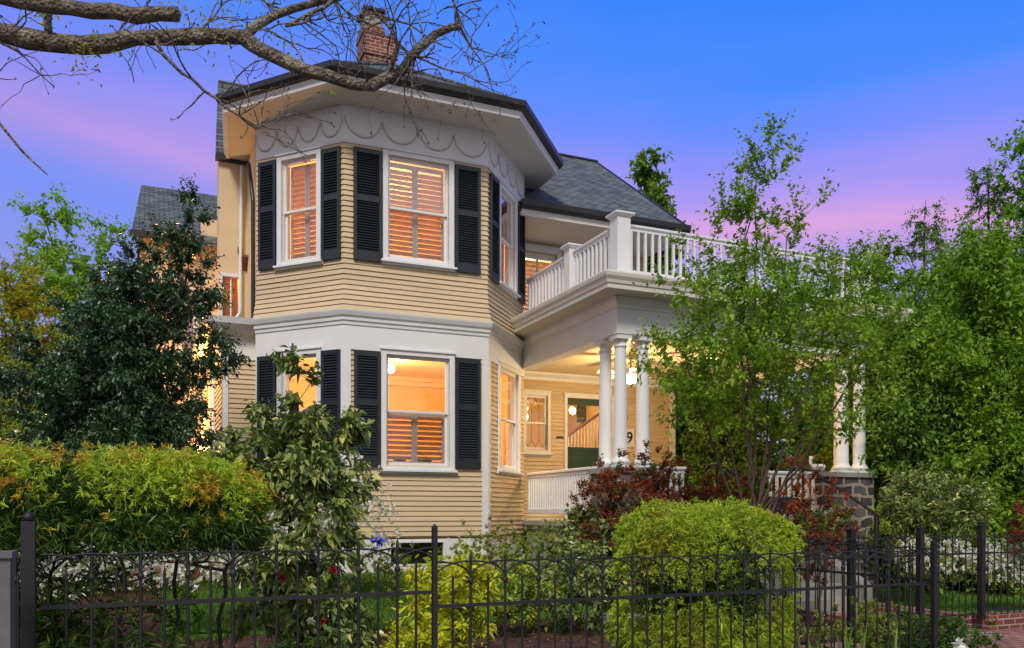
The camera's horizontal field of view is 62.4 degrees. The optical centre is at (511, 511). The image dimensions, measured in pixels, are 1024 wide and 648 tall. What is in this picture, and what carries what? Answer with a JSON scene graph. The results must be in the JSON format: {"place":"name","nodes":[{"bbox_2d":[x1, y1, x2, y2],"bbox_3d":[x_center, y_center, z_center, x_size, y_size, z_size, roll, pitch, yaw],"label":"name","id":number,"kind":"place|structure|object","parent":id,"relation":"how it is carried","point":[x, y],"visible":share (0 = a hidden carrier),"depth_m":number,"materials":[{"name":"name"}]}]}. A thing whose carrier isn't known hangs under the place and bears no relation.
{"place":"outdoors","nodes":[
{"label":"outdoors","id":0,"kind":"place"},
{"bbox_2d":[0,0,549,174],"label":"street tree","id":1,"kind":"object","parent":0,"point":[47,39],"visible":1,"depth_m":6.40,"materials":[{"name":"brown plant"}]},
{"bbox_2d":[159,568,655,640],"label":"lawn","id":2,"kind":"structure","parent":0,"point":[226,622],"depth_m":10.71,"materials":[{"name":"green plant"}]},
{"bbox_2d":[0,0,1023,455],"label":"sky","id":3,"kind":"structure","parent":0,"point":[897,98],"materials":[{"name":"blue"}]},
{"bbox_2d":[20,559,1021,647],"bbox_3d":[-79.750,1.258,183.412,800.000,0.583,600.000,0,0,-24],"label":"ground","id":4,"kind":"structure","parent":0,"point":[147,623],"depth_m":9.33,"materials":[{"name":"soil"}]},
{"bbox_2d":[0,550,16,647],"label":"wooden post","id":5,"kind":"object","parent":4,"relation":"on","point":[7,598],"visible":1,"depth_m":4.00,"materials":[{"name":"grey wood"}]},
{"bbox_2d":[2,543,20,647],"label":"iron fence","id":6,"kind":"object","parent":4,"relation":"on","point":[17,580],"visible":0.26,"depth_m":4.60,"materials":[{"name":"black metal"}]},
{"bbox_2d":[0,393,49,563],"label":"garden tree","id":7,"kind":"object","parent":4,"relation":"on","point":[11,428],"visible":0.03,"depth_m":14.66,"materials":[{"name":"green plant"}]},
{"bbox_2d":[21,512,36,647],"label":"corner post","id":8,"kind":"object","parent":4,"relation":"on","point":[28,581],"visible":1,"depth_m":4.39,"materials":[{"name":"black metal"}]},
{"bbox_2d":[0,248,78,426],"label":"garden tree","id":9,"kind":"object","parent":4,"relation":"on","point":[15,297],"visible":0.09,"depth_m":17.80,"materials":[{"name":"green plant"}]},
{"bbox_2d":[11,343,99,561],"bbox_3d":[-8.706,-0.516,17.356,3.572,5.857,3.415,0,0,-24],"label":"garden tree","id":10,"kind":"object","parent":4,"relation":"on","point":[38,375],"depth_m":17.19,"materials":[{"name":"green plant"}]},
{"bbox_2d":[0,181,116,419],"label":"garden tree","id":11,"kind":"object","parent":4,"relation":"on","point":[55,255],"visible":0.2,"depth_m":25.76,"materials":[{"name":"green plant"}]},
{"bbox_2d":[18,509,162,637],"bbox_3d":[-4.499,0.622,8.063,2.178,1.512,1.368,0,0,-24],"label":"azalea bush","id":12,"kind":"object","parent":4,"relation":"on","point":[103,568],"visible":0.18,"depth_m":8.16,"materials":[{"name":"white plant"}]},
{"bbox_2d":[67,206,138,371],"bbox_3d":[-13.583,-4.387,27.872,5.225,11.482,4.541,0,0,-24],"label":"garden tree","id":13,"kind":"object","parent":4,"relation":"on","point":[103,245],"visible":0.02,"depth_m":27.95,"materials":[{"name":"green plant"}]},
{"bbox_2d":[0,173,251,594],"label":"holly tree","id":14,"kind":"object","parent":4,"relation":"on","point":[131,398],"visible":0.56,"depth_m":10.94,"materials":[{"name":"green plant"}]},
{"bbox_2d":[0,435,294,647],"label":"clipped hedge","id":15,"kind":"object","parent":4,"relation":"on","point":[110,507],"visible":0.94,"depth_m":5.14,"materials":[{"name":"green plant"}]},
{"bbox_2d":[148,505,315,626],"bbox_3d":[-2.996,0.538,9.154,1.764,1.643,1.341,0,0,-24],"label":"azalea bush","id":16,"kind":"object","parent":4,"relation":"on","point":[181,571],"visible":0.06,"depth_m":8.74,"materials":[{"name":"white plant"}]},
{"bbox_2d":[39,524,437,647],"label":"iron fence","id":17,"kind":"object","parent":4,"relation":"on","point":[433,591],"visible":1,"depth_m":4.84,"materials":[{"name":"black metal"}]},
{"bbox_2d":[203,343,385,647],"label":"camellia shrub","id":18,"kind":"object","parent":4,"relation":"on","point":[300,469],"visible":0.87,"depth_m":7.17,"materials":[{"name":"green plant"}]},
{"bbox_2d":[279,520,336,625],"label":"camellia flower","id":19,"kind":"object","parent":18,"relation":"attached to","point":[309,620],"visible":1,"depth_m":6.89,"materials":[{"name":"red plant"}]},
{"bbox_2d":[269,621,366,647],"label":"salvia plant","id":20,"kind":"object","parent":4,"relation":"on","point":[291,641],"visible":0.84,"depth_m":6.03,"materials":[{"name":"green plant"}]},
{"bbox_2d":[275,453,403,586],"bbox_3d":[-2.236,0.203,10.890,1.681,2.039,1.364,0,0,-24],"label":"azalea bush","id":21,"kind":"object","parent":4,"relation":"on","point":[323,523],"visible":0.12,"depth_m":10.80,"materials":[{"name":"green plant"}]},
{"bbox_2d":[20,606,752,647],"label":"bark chips","id":22,"kind":"object","parent":4,"relation":"on","point":[213,638],"visible":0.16,"depth_m":8.80,"materials":[{"name":"brown wood"}]},
{"bbox_2d":[352,541,423,598],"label":"flowering bush","id":23,"kind":"object","parent":4,"relation":"on","point":[386,567],"visible":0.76,"depth_m":11.29,"materials":[{"name":"green plant"}]},
{"bbox_2d":[370,535,387,546],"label":"violet flower","id":24,"kind":"object","parent":23,"relation":"part of","point":[380,541],"visible":1,"depth_m":10.21,"materials":[{"name":"purple plant"}]},
{"bbox_2d":[366,605,463,647],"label":"aucuba bush","id":25,"kind":"object","parent":4,"relation":"on","point":[406,640],"visible":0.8,"depth_m":6.81,"materials":[{"name":"green plant"}]},
{"bbox_2d":[387,540,502,647],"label":"aucuba bush","id":26,"kind":"object","parent":4,"relation":"on","point":[461,592],"visible":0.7,"depth_m":7.29,"materials":[{"name":"green plant"}]},
{"bbox_2d":[446,513,536,578],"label":"flowering bush","id":27,"kind":"object","parent":4,"relation":"on","point":[488,543],"visible":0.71,"depth_m":12.92,"materials":[{"name":"green plant"}]},
{"bbox_2d":[130,5,912,619],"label":"victorian house","id":28,"kind":"structure","parent":4,"relation":"on","point":[492,301],"depth_m":14.10,"materials":[{"name":"paint"}]},
{"bbox_2d":[177,288,198,365],"bbox_3d":[-7.527,-4.263,19.694,0.540,1.825,0.324,0,0,-23],"label":"window","id":29,"kind":"structure","parent":28,"relation":"in","point":[180,347],"depth_m":19.78,"materials":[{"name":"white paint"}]},
{"bbox_2d":[201,390,205,450],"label":"window","id":30,"kind":"structure","parent":28,"relation":"in","point":[204,390],"depth_m":18.00,"materials":[{"name":"white paint"}]},
{"bbox_2d":[208,377,215,449],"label":"window","id":31,"kind":"structure","parent":28,"relation":"in","point":[211,397],"depth_m":16.53,"materials":[{"name":"white paint"}]},
{"bbox_2d":[219,272,242,316],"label":"window","id":32,"kind":"structure","parent":28,"relation":"in","point":[228,311],"depth_m":15.57,"materials":[{"name":"white paint"}]},
{"bbox_2d":[273,145,323,270],"bbox_3d":[-3.422,-4.912,13.809,0.960,1.885,0.324,0,0,24],"label":"window","id":33,"kind":"structure","parent":28,"relation":"in","point":[312,173],"depth_m":13.90,"materials":[{"name":"white paint"}]},
{"bbox_2d":[275,346,321,447],"bbox_3d":[-3.428,-1.668,13.796,0.245,1.955,0.910,0,0,-66],"label":"window","id":34,"kind":"structure","parent":28,"relation":"in","point":[313,352],"depth_m":13.70,"materials":[{"name":"white paint"}]},
{"bbox_2d":[388,360,394,372],"bbox_3d":[-2.305,-2.748,16.009,0.170,0.245,0.170,0,0,-24],"label":"ceiling lamp","id":35,"kind":"object","parent":28,"relation":"attached to","point":[391,368],"visible":0.86,"depth_m":15.96,"materials":[{"name":"white"}]},
{"bbox_2d":[393,459,431,461],"bbox_3d":[-1.675,-0.865,14.222,0.630,0.110,0.140,0,0,-24],"label":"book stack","id":36,"kind":"object","parent":28,"relation":"in","point":[417,460],"visible":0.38,"depth_m":14.20,"materials":[{"name":"black paper"}]},
{"bbox_2d":[378,347,457,474],"bbox_3d":[-1.574,-1.633,13.940,1.330,2.025,0.324,0,0,-23],"label":"window","id":37,"kind":"structure","parent":28,"relation":"in","point":[447,418],"depth_m":14.01,"materials":[{"name":"white paint"}]},
{"bbox_2d":[380,146,456,272],"bbox_3d":[-1.565,-4.938,13.944,1.290,1.875,0.324,0,0,-23],"label":"window","id":38,"kind":"structure","parent":28,"relation":"in","point":[414,260],"depth_m":14.04,"materials":[{"name":"white paint"}]},
{"bbox_2d":[498,179,520,299],"bbox_3d":[-0.162,-4.902,15.339,0.324,1.865,1.080,0,0,19],"label":"window","id":39,"kind":"structure","parent":28,"relation":"in","point":[508,198],"depth_m":15.66,"materials":[{"name":"white paint"}]},
{"bbox_2d":[496,359,523,475],"bbox_3d":[-0.111,-1.667,15.406,0.270,1.995,1.280,0,0,19],"label":"window","id":40,"kind":"structure","parent":28,"relation":"in","point":[514,383],"depth_m":15.87,"materials":[{"name":"white paint"}]},
{"bbox_2d":[523,389,552,456],"bbox_3d":[0.493,-1.848,17.700,0.700,1.375,0.270,0,0,-23],"label":"window","id":41,"kind":"structure","parent":28,"relation":"in","point":[546,395],"depth_m":17.71,"materials":[{"name":"white paint"}]},
{"bbox_2d":[523,252,555,311],"bbox_3d":[0.507,-4.490,17.768,0.860,1.880,0.125,0,0,-23],"label":"deck door","id":42,"kind":"structure","parent":28,"relation":"in","point":[535,266],"depth_m":17.75,"materials":[{"name":"white paint"}]},
{"bbox_2d":[568,398,598,519],"bbox_3d":[1.634,-1.125,18.212,1.080,2.590,0.080,0,0,-23],"label":"door","id":43,"kind":"structure","parent":28,"relation":"in","point":[578,457],"depth_m":18.12,"materials":[{"name":"green paint"}]},
{"bbox_2d":[627,429,633,446],"bbox_3d":[2.505,-1.615,18.489,0.380,0.390,0.026,0,0,-24],"label":"number plaque","id":44,"kind":"object","parent":28,"relation":"attached to","point":[630,437],"visible":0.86,"depth_m":18.53,"materials":[{"name":"beige"}]},
{"bbox_2d":[597,356,665,383],"bbox_3d":[2.192,-2.650,15.794,1.303,0.520,1.309,0,0,-24],"label":"ceiling fan","id":45,"kind":"object","parent":28,"relation":"hanging from","point":[631,372],"visible":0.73,"depth_m":15.70,"materials":[{"name":"white"}]},
{"bbox_2d":[766,497,792,519],"bbox_3d":[4.340,-0.035,13.718,0.420,0.410,0.420,0,0,-24],"label":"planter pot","id":46,"kind":"object","parent":28,"relation":"on","point":[778,502],"visible":0.3,"depth_m":13.56,"materials":[{"name":"grey"}]},
{"bbox_2d":[809,454,824,470],"bbox_3d":[5.327,-0.845,14.757,0.286,0.319,0.258,0,0,15],"label":"swan planter","id":47,"kind":"object","parent":28,"relation":"on","point":[812,465],"visible":0.8,"depth_m":14.67,"materials":[{"name":"white ceramic"}]},
{"bbox_2d":[462,544,582,636],"bbox_3d":[-0.022,0.888,9.230,1.703,1.069,1.213,0,0,-24],"label":"laurel bush","id":48,"kind":"object","parent":4,"relation":"on","point":[514,590],"visible":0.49,"depth_m":9.26,"materials":[{"name":"green plant"}]},
{"bbox_2d":[499,518,581,575],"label":"evergreen bush","id":49,"kind":"object","parent":4,"relation":"on","point":[539,534],"visible":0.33,"depth_m":12.92,"materials":[{"name":"green plant"}]},
{"bbox_2d":[529,495,638,605],"bbox_3d":[1.034,0.594,11.416,1.649,1.636,1.350,0,0,1],"label":"viburnum bush","id":50,"kind":"object","parent":4,"relation":"on","point":[557,551],"visible":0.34,"depth_m":11.34,"materials":[{"name":"green plant"}]},
{"bbox_2d":[534,534,640,632],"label":"laurel bush","id":51,"kind":"object","parent":4,"relation":"on","point":[578,584],"visible":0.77,"depth_m":9.23,"materials":[{"name":"green plant"}]},
{"bbox_2d":[565,612,643,624],"bbox_3d":[1.104,1.325,10.376,1.100,0.090,0.350,0,0,-24],"label":"stepping stone","id":52,"kind":"object","parent":4,"relation":"on","point":[607,618],"depth_m":10.31,"materials":[{"name":"concrete"}]},
{"bbox_2d":[568,446,646,588],"bbox_3d":[1.325,0.241,11.330,1.168,2.221,1.065,0,0,4],"label":"nandina bush","id":53,"kind":"object","parent":4,"relation":"on","point":[606,486],"visible":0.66,"depth_m":11.16,"materials":[{"name":"brown plant"}]},
{"bbox_2d":[608,478,681,590],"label":"nandina bush","id":54,"kind":"object","parent":4,"relation":"on","point":[647,496],"visible":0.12,"depth_m":10.10,"materials":[{"name":"brown plant"}]},
{"bbox_2d":[613,438,694,610],"bbox_3d":[1.906,0.240,11.244,1.155,2.469,1.192,0,0,11],"label":"nandina bush","id":55,"kind":"object","parent":4,"relation":"on","point":[662,482],"visible":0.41,"depth_m":11.14,"materials":[{"name":"brown plant"}]},
{"bbox_2d":[625,144,691,276],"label":"poplar tree","id":56,"kind":"object","parent":4,"relation":"on","point":[647,178],"visible":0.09,"depth_m":39.28,"materials":[{"name":"green plant"}]},
{"bbox_2d":[438,543,929,647],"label":"iron fence","id":57,"kind":"object","parent":4,"relation":"on","point":[602,598],"visible":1,"depth_m":6.03,"materials":[{"name":"black metal"}]},
{"bbox_2d":[604,496,806,647],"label":"clipped shrub","id":58,"kind":"object","parent":4,"relation":"on","point":[704,529],"visible":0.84,"depth_m":6.58,"materials":[{"name":"green plant"}]},
{"bbox_2d":[675,464,777,556],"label":"nandina bush","id":59,"kind":"object","parent":4,"relation":"on","point":[704,493],"visible":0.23,"depth_m":11.29,"materials":[{"name":"brown plant"}]},
{"bbox_2d":[665,376,791,513],"bbox_3d":[4.665,-0.860,18.827,3.810,7.075,3.970,0,0,-24],"label":"garden tree","id":60,"kind":"object","parent":4,"relation":"on","point":[702,458],"visible":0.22,"depth_m":18.38,"materials":[{"name":"green plant"}]},
{"bbox_2d":[675,387,789,469],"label":"garden tree","id":61,"kind":"object","parent":4,"relation":"on","point":[679,430],"visible":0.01,"depth_m":20.45,"materials":[{"name":"green plant"}]},
{"bbox_2d":[628,109,939,621],"bbox_3d":[3.773,-1.786,10.848,5.308,6.474,2.683,0,0,-24],"label":"dogwood tree","id":62,"kind":"object","parent":4,"relation":"on","point":[776,358],"visible":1,"depth_m":10.49,"materials":[{"name":"green plant"}]},
{"bbox_2d":[766,377,833,470],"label":"garden tree","id":63,"kind":"object","parent":4,"relation":"on","point":[787,453],"visible":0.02,"depth_m":23.43,"materials":[{"name":"green plant"}]},
{"bbox_2d":[772,462,864,620],"bbox_3d":[3.811,0.436,10.601,1.104,2.118,0.998,0,0,-24],"label":"nandina bush","id":64,"kind":"object","parent":4,"relation":"on","point":[794,507],"visible":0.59,"depth_m":10.58,"materials":[{"name":"brown plant"}]},
{"bbox_2d":[786,293,851,467],"bbox_3d":[9.607,-2.031,24.844,5.923,9.357,5.124,0,0,34],"label":"garden tree","id":65,"kind":"object","parent":4,"relation":"on","point":[813,402],"depth_m":24.94,"materials":[{"name":"green plant"}]},
{"bbox_2d":[804,498,854,569],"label":"hydrangea bush","id":66,"kind":"object","parent":4,"relation":"on","point":[825,520],"visible":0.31,"depth_m":12.82,"materials":[{"name":"green plant"}]},
{"bbox_2d":[760,526,924,642],"bbox_3d":[3.718,0.836,9.479,2.450,1.328,0.068,0,0,-24],"label":"iron fence","id":67,"kind":"object","parent":4,"relation":"on","point":[920,537],"visible":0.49,"depth_m":9.71,"materials":[{"name":"black metal"}]},
{"bbox_2d":[754,535,937,647],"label":"iron fence","id":68,"kind":"object","parent":4,"relation":"on","point":[933,553],"visible":0.48,"depth_m":7.44,"materials":[{"name":"black metal"}]},
{"bbox_2d":[845,529,856,638],"bbox_3d":[3.868,0.850,9.626,0.090,1.300,0.090,0,0,-24],"label":"gate post","id":69,"kind":"object","parent":4,"relation":"on","point":[851,533],"visible":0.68,"depth_m":9.61,"materials":[{"name":"black metal"}]},
{"bbox_2d":[802,594,904,647],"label":"box bush","id":70,"kind":"object","parent":4,"relation":"on","point":[871,621],"visible":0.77,"depth_m":7.25,"materials":[{"name":"green plant"}]},
{"bbox_2d":[779,238,949,519],"bbox_3d":[7.193,-1.593,17.498,4.422,8.099,4.025,0,0,-24],"label":"garden tree","id":71,"kind":"object","parent":4,"relation":"on","point":[824,450],"visible":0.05,"depth_m":17.16,"materials":[{"name":"green plant"}]},
{"bbox_2d":[797,229,957,458],"bbox_3d":[9.661,-2.224,21.310,5.170,9.800,4.918,0,0,-8],"label":"garden tree","id":72,"kind":"object","parent":4,"relation":"on","point":[898,249],"visible":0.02,"depth_m":20.93,"materials":[{"name":"green plant"}]},
{"bbox_2d":[805,622,967,647],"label":"iris plant","id":73,"kind":"object","parent":4,"relation":"on","point":[960,643],"visible":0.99,"depth_m":6.56,"materials":[{"name":"green plant"}]},
{"bbox_2d":[862,476,951,590],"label":"rhododendron bush","id":74,"kind":"object","parent":4,"relation":"on","point":[886,526],"visible":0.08,"depth_m":14.38,"materials":[{"name":"green plant"}]},
{"bbox_2d":[798,602,1023,629],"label":"brick kerb","id":75,"kind":"structure","parent":4,"relation":"on","point":[1010,619],"depth_m":10.58,"materials":[{"name":"red brick"}]},
{"bbox_2d":[977,524,1023,619],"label":"iron fence","id":76,"kind":"object","parent":75,"relation":"on","point":[981,576],"visible":1,"depth_m":10.42,"materials":[{"name":"black metal"}]},
{"bbox_2d":[925,531,979,623],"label":"iron gate","id":77,"kind":"structure","parent":76,"relation":"attached to","point":[966,614],"depth_m":10.19,"materials":[{"name":"black metal"}]},
{"bbox_2d":[829,285,999,594],"bbox_3d":[7.333,-0.874,15.429,3.320,6.575,3.199,0,0,-24],"label":"garden tree","id":78,"kind":"object","parent":4,"relation":"on","point":[908,434],"visible":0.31,"depth_m":14.78,"materials":[{"name":"green plant"}]},
{"bbox_2d":[895,199,951,331],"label":"conifer tree","id":79,"kind":"object","parent":4,"relation":"on","point":[924,228],"visible":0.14,"depth_m":20.13,"materials":[{"name":"green plant"}]},
{"bbox_2d":[894,535,976,592],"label":"azalea bush","id":80,"kind":"object","parent":4,"relation":"on","point":[949,564],"visible":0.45,"depth_m":11.57,"materials":[{"name":"white plant"}]},
{"bbox_2d":[877,461,997,552],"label":"rhododendron bush","id":81,"kind":"object","parent":4,"relation":"on","point":[921,498],"visible":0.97,"depth_m":12.10,"materials":[{"name":"green plant"}]},
{"bbox_2d":[875,232,1022,458],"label":"garden tree","id":82,"kind":"object","parent":4,"relation":"on","point":[939,297],"visible":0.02,"depth_m":16.97,"materials":[{"name":"green plant"}]},
{"bbox_2d":[879,203,1023,598],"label":"garden tree","id":83,"kind":"object","parent":4,"relation":"on","point":[995,458],"visible":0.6,"depth_m":14.57,"materials":[{"name":"green plant"}]},
{"bbox_2d":[923,119,1023,373],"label":"maple tree","id":84,"kind":"object","parent":4,"relation":"on","point":[1018,149],"visible":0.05,"depth_m":18.16,"materials":[{"name":"green plant"}]},
{"bbox_2d":[954,157,1022,256],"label":"conifer tree","id":85,"kind":"object","parent":4,"relation":"on","point":[975,188],"visible":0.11,"depth_m":19.12,"materials":[{"name":"green plant"}]},
{"bbox_2d":[957,538,1023,611],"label":"azalea bush","id":86,"kind":"object","parent":4,"relation":"on","point":[1004,562],"visible":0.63,"depth_m":11.86,"materials":[{"name":"white plant"}]},
{"bbox_2d":[997,498,1023,555],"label":"nandina bush","id":87,"kind":"object","parent":4,"relation":"on","point":[1014,521],"visible":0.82,"depth_m":11.66,"materials":[{"name":"brown plant"}]},
{"bbox_2d":[568,413,598,447],"bbox_3d":[1.414,-1.075,20.134,1.250,2.529,0.900,0,0,-24],"label":"stair railing","id":88,"kind":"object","parent":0,"point":[583,424],"depth_m":19.82,"materials":[{"name":"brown wood"}]},
{"bbox_2d":[733,458,769,494],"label":"shrub","id":89,"kind":"object","parent":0,"point":[756,480],"visible":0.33,"depth_m":13.54,"materials":[{"name":"green plant"}]},
{"bbox_2d":[782,454,810,496],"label":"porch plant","id":90,"kind":"object","parent":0,"point":[790,461],"visible":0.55,"depth_m":14.82,"materials":[{"name":"brown plant"}]},
{"bbox_2d":[796,612,1023,647],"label":"brick path","id":91,"kind":"structure","parent":0,"point":[1014,638],"depth_m":9.57,"materials":[{"name":"red brick"}]},
{"bbox_2d":[869,608,969,646],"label":"box bush","id":92,"kind":"object","parent":91,"relation":"on","point":[948,627],"visible":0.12,"depth_m":8.28,"materials":[{"name":"green plant"}]},
{"bbox_2d":[878,608,1004,647],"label":"box bush","id":93,"kind":"object","parent":91,"relation":"on","point":[946,641],"visible":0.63,"depth_m":7.63,"materials":[{"name":"green plant"}]},
{"bbox_2d":[968,630,1007,635],"bbox_3d":[5.549,1.443,10.076,0.522,0.010,0.398,0,0,9],"label":"slate flagstone","id":94,"kind":"object","parent":91,"relation":"on","point":[989,633],"visible":0.43,"depth_m":9.96,"materials":[{"name":"grey stone"}]},
{"bbox_2d":[879,582,1023,612],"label":"lawn","id":95,"kind":"structure","parent":0,"point":[962,602],"depth_m":13.47,"materials":[{"name":"green plant"}]}
]}

